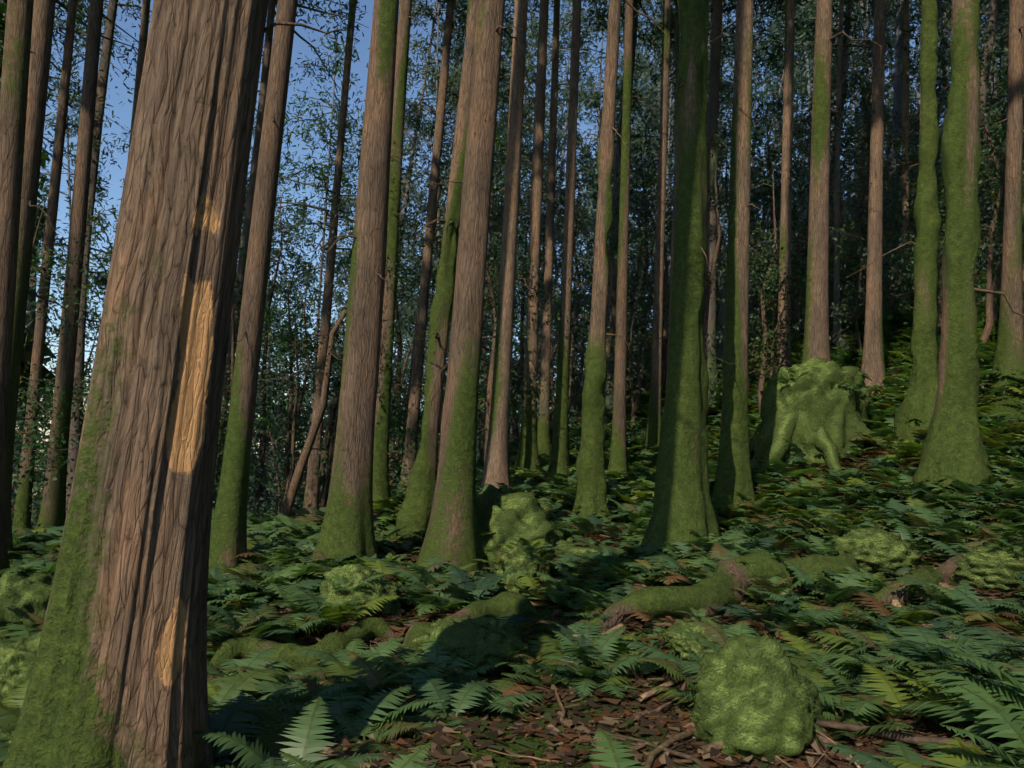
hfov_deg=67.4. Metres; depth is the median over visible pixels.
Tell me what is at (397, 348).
tree
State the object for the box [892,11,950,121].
tree
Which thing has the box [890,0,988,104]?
tree
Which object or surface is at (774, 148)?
shrub
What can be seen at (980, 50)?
shrub
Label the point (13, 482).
shrub
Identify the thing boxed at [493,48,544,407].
tree
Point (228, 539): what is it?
tree
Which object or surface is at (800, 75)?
tree
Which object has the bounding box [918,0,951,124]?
tree
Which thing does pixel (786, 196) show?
tree
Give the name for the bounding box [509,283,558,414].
shrub
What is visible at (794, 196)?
shrub
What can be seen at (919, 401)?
tree
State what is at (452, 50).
tree
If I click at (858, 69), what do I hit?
tree
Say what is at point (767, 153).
tree
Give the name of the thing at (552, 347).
shrub
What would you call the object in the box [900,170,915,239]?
shrub
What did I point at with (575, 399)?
shrub
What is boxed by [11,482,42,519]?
shrub
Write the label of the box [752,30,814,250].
tree
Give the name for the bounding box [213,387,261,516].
shrub
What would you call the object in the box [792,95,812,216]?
shrub
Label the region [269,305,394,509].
shrub
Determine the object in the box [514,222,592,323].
tree
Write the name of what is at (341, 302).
tree
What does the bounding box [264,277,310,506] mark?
tree
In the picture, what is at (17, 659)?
mossy rock
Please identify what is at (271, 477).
shrub
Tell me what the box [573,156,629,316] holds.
shrub
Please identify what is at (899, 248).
shrub
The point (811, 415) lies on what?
mossy stump mound
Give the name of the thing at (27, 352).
tree
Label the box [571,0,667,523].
tree
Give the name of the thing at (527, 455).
tree
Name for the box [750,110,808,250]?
shrub
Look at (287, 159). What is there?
tree
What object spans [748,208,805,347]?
shrub
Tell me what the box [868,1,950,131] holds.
tree
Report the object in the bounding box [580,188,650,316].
shrub
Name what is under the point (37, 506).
shrub
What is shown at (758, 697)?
mossy boulder
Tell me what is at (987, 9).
tree
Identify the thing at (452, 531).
tree
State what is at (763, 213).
shrub
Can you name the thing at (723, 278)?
shrub
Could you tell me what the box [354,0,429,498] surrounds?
tree
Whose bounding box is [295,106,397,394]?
tree
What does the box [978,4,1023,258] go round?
shrub
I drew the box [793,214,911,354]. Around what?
tree
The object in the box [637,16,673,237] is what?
tree
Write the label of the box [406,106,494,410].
tree
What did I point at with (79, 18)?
tree
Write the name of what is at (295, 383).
tree
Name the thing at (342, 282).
shrub
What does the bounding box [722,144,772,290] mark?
shrub
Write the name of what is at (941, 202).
tree
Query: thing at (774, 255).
tree
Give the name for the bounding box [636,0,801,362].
tree
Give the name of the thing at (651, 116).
tree
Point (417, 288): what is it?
tree
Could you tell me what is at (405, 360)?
shrub
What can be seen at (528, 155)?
tree
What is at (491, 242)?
shrub
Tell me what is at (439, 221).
tree
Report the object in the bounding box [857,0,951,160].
tree
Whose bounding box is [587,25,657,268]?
tree
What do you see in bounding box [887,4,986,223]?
shrub
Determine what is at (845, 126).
shrub
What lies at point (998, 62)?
shrub
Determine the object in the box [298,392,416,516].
shrub
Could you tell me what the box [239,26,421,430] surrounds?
tree
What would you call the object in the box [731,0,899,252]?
tree
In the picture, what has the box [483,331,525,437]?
shrub
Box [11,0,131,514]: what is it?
tree
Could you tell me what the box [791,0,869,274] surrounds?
tree
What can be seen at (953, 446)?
tree
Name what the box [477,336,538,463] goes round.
shrub
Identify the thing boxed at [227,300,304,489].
tree
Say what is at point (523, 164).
tree
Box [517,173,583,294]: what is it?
tree
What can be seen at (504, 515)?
mossy rock
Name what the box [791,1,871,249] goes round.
tree
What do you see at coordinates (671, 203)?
shrub
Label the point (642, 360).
tree
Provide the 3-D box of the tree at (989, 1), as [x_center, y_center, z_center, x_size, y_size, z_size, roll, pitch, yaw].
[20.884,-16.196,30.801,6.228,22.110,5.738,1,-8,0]
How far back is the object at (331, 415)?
22.95 m
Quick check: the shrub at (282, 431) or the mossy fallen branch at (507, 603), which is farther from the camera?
the shrub at (282, 431)
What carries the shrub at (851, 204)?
on the terrain
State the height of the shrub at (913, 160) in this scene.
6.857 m
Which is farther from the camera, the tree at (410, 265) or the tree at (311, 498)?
the tree at (410, 265)
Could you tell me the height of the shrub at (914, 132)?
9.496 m
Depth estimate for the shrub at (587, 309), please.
34.27 m
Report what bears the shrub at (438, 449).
on the terrain
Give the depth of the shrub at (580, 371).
24.49 m
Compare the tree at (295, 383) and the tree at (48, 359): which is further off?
the tree at (295, 383)
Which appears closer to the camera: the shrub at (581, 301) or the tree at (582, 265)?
the tree at (582, 265)
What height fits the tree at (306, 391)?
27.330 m
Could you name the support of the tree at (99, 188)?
on the terrain
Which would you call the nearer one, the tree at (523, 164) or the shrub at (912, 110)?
the tree at (523, 164)
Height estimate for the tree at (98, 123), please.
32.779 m
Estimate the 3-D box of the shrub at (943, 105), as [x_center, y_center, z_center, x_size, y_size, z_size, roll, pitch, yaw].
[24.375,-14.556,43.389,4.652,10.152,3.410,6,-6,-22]
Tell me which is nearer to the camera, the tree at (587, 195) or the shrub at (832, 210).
the shrub at (832, 210)
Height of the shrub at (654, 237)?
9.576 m
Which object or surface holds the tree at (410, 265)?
on the terrain
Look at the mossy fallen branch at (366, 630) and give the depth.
5.56 m
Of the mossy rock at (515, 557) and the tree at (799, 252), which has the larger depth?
the tree at (799, 252)
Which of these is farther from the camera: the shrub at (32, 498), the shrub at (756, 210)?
the shrub at (756, 210)
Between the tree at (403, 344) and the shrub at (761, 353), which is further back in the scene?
the tree at (403, 344)
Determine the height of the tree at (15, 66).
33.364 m
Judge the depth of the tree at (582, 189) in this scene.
66.12 m
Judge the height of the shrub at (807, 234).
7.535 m
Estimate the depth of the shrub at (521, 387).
32.98 m
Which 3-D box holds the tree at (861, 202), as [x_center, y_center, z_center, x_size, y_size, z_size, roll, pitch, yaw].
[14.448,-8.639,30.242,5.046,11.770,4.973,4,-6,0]
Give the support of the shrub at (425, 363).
on the terrain
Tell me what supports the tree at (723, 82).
on the terrain
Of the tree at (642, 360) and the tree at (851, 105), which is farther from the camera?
the tree at (851, 105)
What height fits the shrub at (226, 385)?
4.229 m
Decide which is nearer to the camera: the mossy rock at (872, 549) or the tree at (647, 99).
the mossy rock at (872, 549)
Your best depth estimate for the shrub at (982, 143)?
20.81 m
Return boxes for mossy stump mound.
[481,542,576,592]
[749,357,900,473]
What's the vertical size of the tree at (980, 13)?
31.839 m
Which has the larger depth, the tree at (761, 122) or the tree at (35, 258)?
the tree at (761, 122)
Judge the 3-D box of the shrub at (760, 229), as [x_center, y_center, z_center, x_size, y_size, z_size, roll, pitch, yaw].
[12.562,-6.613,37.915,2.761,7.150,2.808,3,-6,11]
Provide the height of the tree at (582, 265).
14.144 m
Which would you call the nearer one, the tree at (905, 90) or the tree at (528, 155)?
the tree at (905, 90)
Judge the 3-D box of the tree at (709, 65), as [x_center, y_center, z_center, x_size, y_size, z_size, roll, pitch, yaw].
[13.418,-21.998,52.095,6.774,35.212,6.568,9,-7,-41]
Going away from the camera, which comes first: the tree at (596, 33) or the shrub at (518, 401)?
the shrub at (518, 401)
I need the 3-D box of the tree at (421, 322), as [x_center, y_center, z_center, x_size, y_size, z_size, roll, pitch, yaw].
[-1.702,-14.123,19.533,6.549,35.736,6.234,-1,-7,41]
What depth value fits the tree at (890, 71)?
57.54 m
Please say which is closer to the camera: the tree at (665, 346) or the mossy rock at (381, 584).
the mossy rock at (381, 584)
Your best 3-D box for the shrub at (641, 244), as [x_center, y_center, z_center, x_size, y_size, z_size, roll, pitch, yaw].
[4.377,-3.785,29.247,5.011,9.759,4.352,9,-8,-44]
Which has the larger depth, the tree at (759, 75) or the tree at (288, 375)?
the tree at (288, 375)
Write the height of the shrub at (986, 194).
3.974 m
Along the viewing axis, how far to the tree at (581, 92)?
44.92 m
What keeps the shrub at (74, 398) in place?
on the terrain
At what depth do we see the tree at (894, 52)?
62.75 m
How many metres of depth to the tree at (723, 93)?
69.87 m
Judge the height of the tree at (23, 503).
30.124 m
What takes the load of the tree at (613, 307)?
on the terrain
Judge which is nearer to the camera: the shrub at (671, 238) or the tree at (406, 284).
the shrub at (671, 238)
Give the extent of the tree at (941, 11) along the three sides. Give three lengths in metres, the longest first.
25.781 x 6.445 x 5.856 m
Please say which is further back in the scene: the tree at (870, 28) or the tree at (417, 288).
the tree at (870, 28)
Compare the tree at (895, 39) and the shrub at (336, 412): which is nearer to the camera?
the shrub at (336, 412)
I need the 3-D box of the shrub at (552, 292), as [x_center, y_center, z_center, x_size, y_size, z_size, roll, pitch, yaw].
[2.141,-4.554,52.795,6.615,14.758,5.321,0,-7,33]
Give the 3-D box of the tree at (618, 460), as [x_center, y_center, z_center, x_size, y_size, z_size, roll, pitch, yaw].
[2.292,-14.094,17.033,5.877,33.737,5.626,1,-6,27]
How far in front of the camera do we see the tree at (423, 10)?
35.71 m
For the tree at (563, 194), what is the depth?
48.00 m
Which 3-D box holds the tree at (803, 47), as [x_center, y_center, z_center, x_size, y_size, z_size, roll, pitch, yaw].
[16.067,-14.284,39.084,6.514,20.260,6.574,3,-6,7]
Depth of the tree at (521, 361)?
26.07 m
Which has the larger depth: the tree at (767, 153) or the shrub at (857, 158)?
the shrub at (857, 158)
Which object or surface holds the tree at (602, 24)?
on the terrain
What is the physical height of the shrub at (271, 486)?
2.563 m
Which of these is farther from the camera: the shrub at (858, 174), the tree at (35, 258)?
the shrub at (858, 174)
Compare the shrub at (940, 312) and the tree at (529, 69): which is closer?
the shrub at (940, 312)
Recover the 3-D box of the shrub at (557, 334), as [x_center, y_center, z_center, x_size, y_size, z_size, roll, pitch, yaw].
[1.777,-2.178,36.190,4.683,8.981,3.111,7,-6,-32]
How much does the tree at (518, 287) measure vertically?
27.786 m
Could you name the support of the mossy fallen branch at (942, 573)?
on the terrain
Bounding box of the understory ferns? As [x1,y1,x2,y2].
[0,266,1023,767]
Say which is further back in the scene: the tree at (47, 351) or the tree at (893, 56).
the tree at (893, 56)
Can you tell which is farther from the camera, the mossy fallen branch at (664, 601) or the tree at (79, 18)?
the tree at (79, 18)
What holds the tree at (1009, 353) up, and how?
on the terrain
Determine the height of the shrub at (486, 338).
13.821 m
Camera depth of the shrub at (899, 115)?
34.51 m
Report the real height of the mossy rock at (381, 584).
0.514 m
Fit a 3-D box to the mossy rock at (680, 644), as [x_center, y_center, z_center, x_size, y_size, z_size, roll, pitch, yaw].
[1.469,1.972,5.856,0.587,0.398,0.607,4,-6,0]
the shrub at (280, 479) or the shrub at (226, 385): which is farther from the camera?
the shrub at (280, 479)
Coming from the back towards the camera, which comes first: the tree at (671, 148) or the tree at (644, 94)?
the tree at (644, 94)
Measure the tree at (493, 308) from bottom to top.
8.104 m
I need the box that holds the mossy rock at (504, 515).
[476,484,619,569]
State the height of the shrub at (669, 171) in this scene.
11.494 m
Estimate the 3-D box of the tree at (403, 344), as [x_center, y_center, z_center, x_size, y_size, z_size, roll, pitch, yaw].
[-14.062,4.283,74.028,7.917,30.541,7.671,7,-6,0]
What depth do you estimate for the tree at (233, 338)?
15.50 m
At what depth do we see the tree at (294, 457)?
16.97 m
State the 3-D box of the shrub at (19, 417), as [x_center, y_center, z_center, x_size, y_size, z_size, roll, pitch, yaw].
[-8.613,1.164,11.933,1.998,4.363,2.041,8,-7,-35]
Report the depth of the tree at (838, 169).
21.50 m
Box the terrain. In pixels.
[32,158,1023,767]
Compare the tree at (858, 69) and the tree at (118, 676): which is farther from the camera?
the tree at (858, 69)
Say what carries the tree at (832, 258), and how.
on the terrain
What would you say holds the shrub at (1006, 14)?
on the terrain
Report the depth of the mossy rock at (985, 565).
6.42 m
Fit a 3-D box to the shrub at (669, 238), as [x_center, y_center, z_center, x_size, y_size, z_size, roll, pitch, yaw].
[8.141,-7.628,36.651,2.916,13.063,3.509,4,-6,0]
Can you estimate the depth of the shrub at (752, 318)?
19.53 m
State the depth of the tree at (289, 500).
13.99 m
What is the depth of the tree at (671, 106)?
62.28 m
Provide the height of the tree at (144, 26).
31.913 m
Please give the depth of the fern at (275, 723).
3.83 m
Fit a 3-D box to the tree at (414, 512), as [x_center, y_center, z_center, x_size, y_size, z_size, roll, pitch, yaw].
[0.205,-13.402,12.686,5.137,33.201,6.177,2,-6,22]
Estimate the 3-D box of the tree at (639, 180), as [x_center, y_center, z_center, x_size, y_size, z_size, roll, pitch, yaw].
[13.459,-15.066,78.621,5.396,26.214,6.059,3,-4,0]
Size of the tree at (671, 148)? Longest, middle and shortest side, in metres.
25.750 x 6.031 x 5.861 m
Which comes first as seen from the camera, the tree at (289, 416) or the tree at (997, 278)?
the tree at (997, 278)
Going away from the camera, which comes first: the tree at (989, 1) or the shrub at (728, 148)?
the tree at (989, 1)
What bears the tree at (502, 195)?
on the terrain
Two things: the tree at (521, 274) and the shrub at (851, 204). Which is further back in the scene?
the tree at (521, 274)
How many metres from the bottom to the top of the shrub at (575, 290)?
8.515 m
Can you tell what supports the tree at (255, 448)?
on the terrain
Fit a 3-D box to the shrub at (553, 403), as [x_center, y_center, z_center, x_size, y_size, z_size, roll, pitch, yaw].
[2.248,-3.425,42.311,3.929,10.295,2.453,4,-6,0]
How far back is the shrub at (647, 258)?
31.25 m
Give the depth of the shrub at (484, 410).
18.23 m
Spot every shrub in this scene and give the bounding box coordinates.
[11,349,39,524]
[11,364,54,528]
[11,367,90,526]
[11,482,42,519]
[12,243,112,526]
[12,324,99,528]
[12,385,84,521]
[31,474,44,525]
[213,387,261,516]
[215,362,257,483]
[217,345,277,510]
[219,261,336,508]
[247,451,307,517]
[248,375,299,515]
[248,444,267,512]
[248,445,294,511]
[248,455,272,516]
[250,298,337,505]
[263,434,302,513]
[266,243,350,506]
[267,373,302,514]
[269,295,345,513]
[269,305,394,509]
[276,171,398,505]
[296,264,425,493]
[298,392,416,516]
[300,239,451,467]
[303,344,342,510]
[305,353,400,476]
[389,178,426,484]
[389,323,485,483]
[389,397,480,494]
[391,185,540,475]
[393,290,430,462]
[393,298,484,444]
[393,441,420,465]
[397,254,523,438]
[438,385,521,478]
[477,268,526,424]
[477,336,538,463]
[478,231,527,424]
[478,354,488,457]
[479,237,497,389]
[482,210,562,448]
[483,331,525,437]
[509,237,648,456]
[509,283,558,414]
[509,344,524,432]
[510,343,538,422]
[510,354,540,412]
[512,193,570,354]
[513,225,582,383]
[514,243,580,424]
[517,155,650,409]
[524,231,582,408]
[539,238,649,401]
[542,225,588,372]
[549,286,587,434]
[550,303,569,388]
[551,246,648,418]
[553,227,592,377]
[554,236,630,359]
[555,244,608,362]
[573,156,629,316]
[576,164,672,365]
[578,215,650,356]
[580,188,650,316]
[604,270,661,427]
[608,132,674,295]
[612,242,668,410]
[628,126,667,387]
[628,179,671,365]
[630,160,673,324]
[638,187,672,321]
[639,169,726,294]
[652,124,706,294]
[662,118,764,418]
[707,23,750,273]
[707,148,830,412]
[708,273,832,408]
[715,231,776,391]
[716,104,731,303]
[716,124,762,322]
[716,141,781,334]
[716,197,771,340]
[716,231,751,322]
[717,117,764,255]
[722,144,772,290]
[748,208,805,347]
[749,180,795,310]
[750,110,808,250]
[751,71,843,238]
[759,109,781,243]
[767,183,808,239]
[768,157,853,290]
[768,163,807,320]
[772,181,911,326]
[791,144,845,295]
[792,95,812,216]
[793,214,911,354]
[797,42,863,226]
[798,163,858,256]
[800,38,945,239]
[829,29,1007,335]
[829,185,866,269]
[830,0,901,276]
[831,105,901,254]
[831,126,900,231]
[831,140,868,232]
[840,10,914,234]
[847,71,950,247]
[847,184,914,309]
[857,231,977,273]
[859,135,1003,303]
[883,83,919,214]
[883,97,985,262]
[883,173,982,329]
[884,82,942,214]
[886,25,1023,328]
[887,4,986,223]
[890,61,917,195]
[899,47,1023,305]
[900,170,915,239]
[903,231,1015,395]
[912,48,998,154]
[936,47,950,174]
[938,51,1022,250]
[939,17,1005,178]
[940,0,1023,216]
[976,167,1023,279]
[978,0,1023,280]
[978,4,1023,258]
[978,16,1008,186]
[978,173,996,234]
[982,95,1023,197]
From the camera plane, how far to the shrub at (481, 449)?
31.91 m
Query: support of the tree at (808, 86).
on the terrain
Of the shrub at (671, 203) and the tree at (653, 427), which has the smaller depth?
the tree at (653, 427)
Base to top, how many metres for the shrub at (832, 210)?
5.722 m
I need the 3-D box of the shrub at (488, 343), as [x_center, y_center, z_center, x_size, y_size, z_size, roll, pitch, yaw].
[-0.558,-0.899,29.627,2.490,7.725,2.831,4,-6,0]
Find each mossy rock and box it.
[0,571,53,641]
[0,631,41,706]
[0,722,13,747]
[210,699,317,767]
[319,564,400,614]
[410,614,530,674]
[476,484,619,569]
[662,616,730,665]
[830,528,926,572]
[950,540,1023,593]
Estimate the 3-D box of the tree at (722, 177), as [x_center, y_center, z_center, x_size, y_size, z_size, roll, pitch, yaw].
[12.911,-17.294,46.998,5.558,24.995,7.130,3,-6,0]
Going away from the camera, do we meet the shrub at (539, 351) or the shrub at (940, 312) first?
the shrub at (940, 312)
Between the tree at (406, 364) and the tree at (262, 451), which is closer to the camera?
the tree at (262, 451)
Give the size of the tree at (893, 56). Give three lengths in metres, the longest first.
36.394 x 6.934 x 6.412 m
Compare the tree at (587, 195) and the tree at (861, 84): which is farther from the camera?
the tree at (587, 195)
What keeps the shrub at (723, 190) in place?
on the terrain
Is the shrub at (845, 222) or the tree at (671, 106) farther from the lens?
the tree at (671, 106)
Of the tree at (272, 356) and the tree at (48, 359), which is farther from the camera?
the tree at (272, 356)
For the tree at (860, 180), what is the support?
on the terrain
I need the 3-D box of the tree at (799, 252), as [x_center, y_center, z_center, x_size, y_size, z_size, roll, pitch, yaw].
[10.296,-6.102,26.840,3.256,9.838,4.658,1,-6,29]
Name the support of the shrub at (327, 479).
on the terrain
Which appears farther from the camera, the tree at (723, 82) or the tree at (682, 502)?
the tree at (723, 82)
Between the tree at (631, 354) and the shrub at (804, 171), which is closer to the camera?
the tree at (631, 354)
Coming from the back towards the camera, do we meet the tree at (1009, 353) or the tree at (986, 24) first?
the tree at (986, 24)
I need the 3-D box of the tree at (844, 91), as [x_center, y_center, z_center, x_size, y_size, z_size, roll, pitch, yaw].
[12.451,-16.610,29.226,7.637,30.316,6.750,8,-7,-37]
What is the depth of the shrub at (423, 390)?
16.72 m
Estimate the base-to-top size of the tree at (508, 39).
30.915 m
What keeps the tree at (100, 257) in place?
on the terrain
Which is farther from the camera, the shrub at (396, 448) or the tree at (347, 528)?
the shrub at (396, 448)
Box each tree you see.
[0,0,36,576]
[0,0,55,409]
[0,0,149,345]
[0,0,151,513]
[0,2,6,61]
[2,0,120,395]
[2,0,343,767]
[6,0,83,558]
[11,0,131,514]
[12,0,104,532]
[12,196,108,494]
[14,246,58,457]
[18,349,89,523]
[19,152,60,408]
[32,80,108,524]
[36,0,103,532]
[38,199,120,472]
[88,178,123,301]
[127,0,150,161]
[209,0,297,572]
[212,0,372,512]
[217,194,289,494]
[217,222,293,484]
[218,77,290,478]
[223,193,335,517]
[224,116,440,516]
[226,302,299,492]
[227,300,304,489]
[236,152,330,517]
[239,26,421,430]
[253,246,338,508]
[255,254,329,510]
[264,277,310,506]
[270,319,337,500]
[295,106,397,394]
[303,0,356,516]
[310,0,398,563]
[322,208,355,395]
[336,143,488,490]
[338,135,431,381]
[339,78,434,413]
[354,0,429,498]
[354,0,506,451]
[357,0,466,329]
[380,125,569,493]
[392,281,413,404]
[392,311,428,400]
[393,221,431,411]
[393,302,406,388]
[395,222,436,381]
[396,0,477,543]
[397,0,461,493]
[398,0,569,319]
[402,4,524,355]
[404,140,453,393]
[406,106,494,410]
[412,159,450,381]
[415,0,523,575]
[422,0,547,340]
[433,74,544,460]
[441,0,580,377]
[443,62,526,348]
[480,0,537,490]
[482,167,527,401]
[483,43,565,360]
[486,3,566,352]
[489,182,527,439]
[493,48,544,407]
[503,0,640,418]
[512,0,548,476]
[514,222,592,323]
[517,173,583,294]
[519,101,594,394]
[522,9,603,374]
[525,84,672,361]
[528,0,734,420]
[537,0,566,459]
[545,1,654,385]
[546,0,581,482]
[557,163,596,363]
[565,0,661,345]
[570,70,662,363]
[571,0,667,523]
[573,144,596,305]
[574,149,636,269]
[580,0,769,232]
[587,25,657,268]
[608,0,656,474]
[615,0,659,304]
[615,0,731,270]
[627,137,722,384]
[629,42,674,241]
[630,11,674,219]
[630,119,655,297]
[631,0,727,274]
[634,0,741,554]
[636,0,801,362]
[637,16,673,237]
[644,0,674,454]
[648,0,783,405]
[652,0,755,192]
[654,33,729,159]
[662,1,734,180]
[707,0,767,290]
[708,0,760,517]
[708,0,814,282]
[708,19,759,123]
[709,0,753,281]
[726,0,849,301]
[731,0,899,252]
[749,91,808,335]
[751,0,833,251]
[751,0,919,348]
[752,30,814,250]
[753,0,845,161]
[755,0,884,273]
[757,71,853,338]
[774,2,833,189]
[776,0,797,371]
[778,0,897,326]
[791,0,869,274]
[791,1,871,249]
[795,34,813,117]
[801,0,881,363]
[804,6,868,208]
[829,19,941,300]
[832,0,918,138]
[833,4,870,202]
[836,0,919,277]
[846,0,942,447]
[846,6,885,196]
[848,3,871,221]
[851,1,892,223]
[854,0,939,205]
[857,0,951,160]
[861,0,913,395]
[861,9,949,125]
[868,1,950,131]
[871,0,916,197]
[885,6,919,107]
[887,0,986,121]
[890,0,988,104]
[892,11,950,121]
[894,0,912,319]
[912,0,1023,493]
[912,59,1023,341]
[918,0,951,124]
[939,0,1008,315]
[947,1,1008,192]
[948,0,1006,170]
[979,4,1008,50]
[980,0,1008,242]
[980,1,1008,144]
[985,0,1023,110]
[986,0,1023,395]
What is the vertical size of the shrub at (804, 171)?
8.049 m
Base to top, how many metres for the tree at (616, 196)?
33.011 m
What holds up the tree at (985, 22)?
on the terrain
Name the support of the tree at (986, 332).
on the terrain
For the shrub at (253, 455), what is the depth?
35.12 m
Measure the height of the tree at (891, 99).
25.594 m
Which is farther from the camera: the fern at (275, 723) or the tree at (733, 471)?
the tree at (733, 471)
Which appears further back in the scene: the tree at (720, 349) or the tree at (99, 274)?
the tree at (99, 274)
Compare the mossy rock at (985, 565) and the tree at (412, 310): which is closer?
the mossy rock at (985, 565)
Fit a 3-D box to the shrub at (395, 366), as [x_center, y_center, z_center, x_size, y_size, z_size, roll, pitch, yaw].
[-5.784,0.423,28.925,4.930,10.537,5.829,8,-7,-34]
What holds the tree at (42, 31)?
on the terrain
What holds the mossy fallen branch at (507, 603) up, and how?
on the terrain
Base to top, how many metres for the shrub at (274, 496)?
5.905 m
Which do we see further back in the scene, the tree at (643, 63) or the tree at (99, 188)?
the tree at (643, 63)
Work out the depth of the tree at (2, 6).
23.69 m
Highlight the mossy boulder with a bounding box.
[691,633,827,760]
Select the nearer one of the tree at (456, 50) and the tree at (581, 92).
the tree at (456, 50)
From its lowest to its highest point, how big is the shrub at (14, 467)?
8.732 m
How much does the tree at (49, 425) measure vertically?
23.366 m
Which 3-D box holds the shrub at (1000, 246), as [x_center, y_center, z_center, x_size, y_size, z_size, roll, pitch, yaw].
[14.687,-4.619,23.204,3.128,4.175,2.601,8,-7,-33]
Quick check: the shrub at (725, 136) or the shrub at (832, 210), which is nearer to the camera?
the shrub at (725, 136)
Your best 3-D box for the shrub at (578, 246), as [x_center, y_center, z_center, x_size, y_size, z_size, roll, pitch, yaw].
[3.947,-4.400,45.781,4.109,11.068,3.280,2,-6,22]
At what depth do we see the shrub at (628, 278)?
38.16 m
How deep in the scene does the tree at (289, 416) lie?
22.86 m
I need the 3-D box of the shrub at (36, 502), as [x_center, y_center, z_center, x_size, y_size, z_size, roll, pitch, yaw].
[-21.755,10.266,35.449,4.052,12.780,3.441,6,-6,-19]
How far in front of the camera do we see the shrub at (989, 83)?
30.62 m
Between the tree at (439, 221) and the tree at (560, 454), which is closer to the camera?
the tree at (560, 454)
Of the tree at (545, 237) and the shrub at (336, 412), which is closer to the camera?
the shrub at (336, 412)
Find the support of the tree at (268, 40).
on the terrain
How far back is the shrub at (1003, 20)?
22.23 m
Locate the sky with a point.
(124, 112)
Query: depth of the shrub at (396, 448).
33.01 m
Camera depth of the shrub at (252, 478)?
52.05 m
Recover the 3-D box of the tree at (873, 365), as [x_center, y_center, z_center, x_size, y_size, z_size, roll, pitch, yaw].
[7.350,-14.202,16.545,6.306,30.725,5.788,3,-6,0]
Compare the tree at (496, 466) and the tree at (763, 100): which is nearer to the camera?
the tree at (496, 466)
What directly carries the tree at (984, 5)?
on the terrain
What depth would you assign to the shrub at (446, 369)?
28.85 m
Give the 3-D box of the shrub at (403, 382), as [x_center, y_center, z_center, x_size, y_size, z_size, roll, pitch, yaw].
[-3.496,-0.342,21.804,4.592,8.327,4.038,0,-7,38]
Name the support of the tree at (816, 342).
on the terrain
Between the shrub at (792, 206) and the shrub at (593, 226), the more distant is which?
the shrub at (792, 206)
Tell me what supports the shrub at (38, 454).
on the terrain
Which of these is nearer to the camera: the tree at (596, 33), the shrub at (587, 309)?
the shrub at (587, 309)
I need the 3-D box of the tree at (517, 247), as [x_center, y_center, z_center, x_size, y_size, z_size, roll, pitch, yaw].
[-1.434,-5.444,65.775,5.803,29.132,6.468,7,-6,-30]
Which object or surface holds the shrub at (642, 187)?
on the terrain
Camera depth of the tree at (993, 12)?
19.82 m
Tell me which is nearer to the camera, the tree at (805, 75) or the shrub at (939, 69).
the shrub at (939, 69)
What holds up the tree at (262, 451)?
on the terrain
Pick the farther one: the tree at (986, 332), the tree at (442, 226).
the tree at (442, 226)
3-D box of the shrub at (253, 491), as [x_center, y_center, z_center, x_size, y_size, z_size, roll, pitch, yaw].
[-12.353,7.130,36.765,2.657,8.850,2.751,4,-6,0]
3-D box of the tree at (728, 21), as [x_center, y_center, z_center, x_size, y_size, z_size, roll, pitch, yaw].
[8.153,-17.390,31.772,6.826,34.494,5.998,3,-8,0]
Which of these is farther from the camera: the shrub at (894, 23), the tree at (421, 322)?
the shrub at (894, 23)
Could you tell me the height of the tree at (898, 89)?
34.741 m
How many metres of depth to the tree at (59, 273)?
41.38 m
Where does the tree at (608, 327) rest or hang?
on the terrain
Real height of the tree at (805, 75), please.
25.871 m
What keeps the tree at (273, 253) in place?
on the terrain
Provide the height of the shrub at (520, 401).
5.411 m
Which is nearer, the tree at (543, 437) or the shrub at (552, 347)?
the tree at (543, 437)
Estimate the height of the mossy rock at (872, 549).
0.554 m
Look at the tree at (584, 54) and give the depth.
47.07 m
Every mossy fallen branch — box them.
[207,617,404,672]
[397,591,543,653]
[586,551,859,630]
[829,552,970,614]
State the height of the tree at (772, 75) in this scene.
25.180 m
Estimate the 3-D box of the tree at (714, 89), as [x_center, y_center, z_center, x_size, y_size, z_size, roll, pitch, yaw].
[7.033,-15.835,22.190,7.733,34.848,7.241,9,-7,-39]
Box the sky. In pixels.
[4,0,1006,494]
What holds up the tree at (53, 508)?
on the terrain
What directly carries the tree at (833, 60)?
on the terrain
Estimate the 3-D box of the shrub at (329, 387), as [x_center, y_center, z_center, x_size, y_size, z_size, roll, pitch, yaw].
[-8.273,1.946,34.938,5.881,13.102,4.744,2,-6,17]
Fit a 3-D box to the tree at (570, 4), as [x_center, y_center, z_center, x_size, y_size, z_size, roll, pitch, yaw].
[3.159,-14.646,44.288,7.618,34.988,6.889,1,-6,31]
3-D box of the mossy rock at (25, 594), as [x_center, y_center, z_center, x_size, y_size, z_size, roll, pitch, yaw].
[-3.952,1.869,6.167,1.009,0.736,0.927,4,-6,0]
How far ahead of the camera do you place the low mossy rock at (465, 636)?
5.71 m
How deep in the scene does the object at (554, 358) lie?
35.97 m
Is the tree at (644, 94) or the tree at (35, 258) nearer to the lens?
the tree at (35, 258)
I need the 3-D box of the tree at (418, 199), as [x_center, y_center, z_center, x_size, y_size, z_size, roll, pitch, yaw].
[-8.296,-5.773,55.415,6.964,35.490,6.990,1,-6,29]
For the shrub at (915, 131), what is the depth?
42.84 m

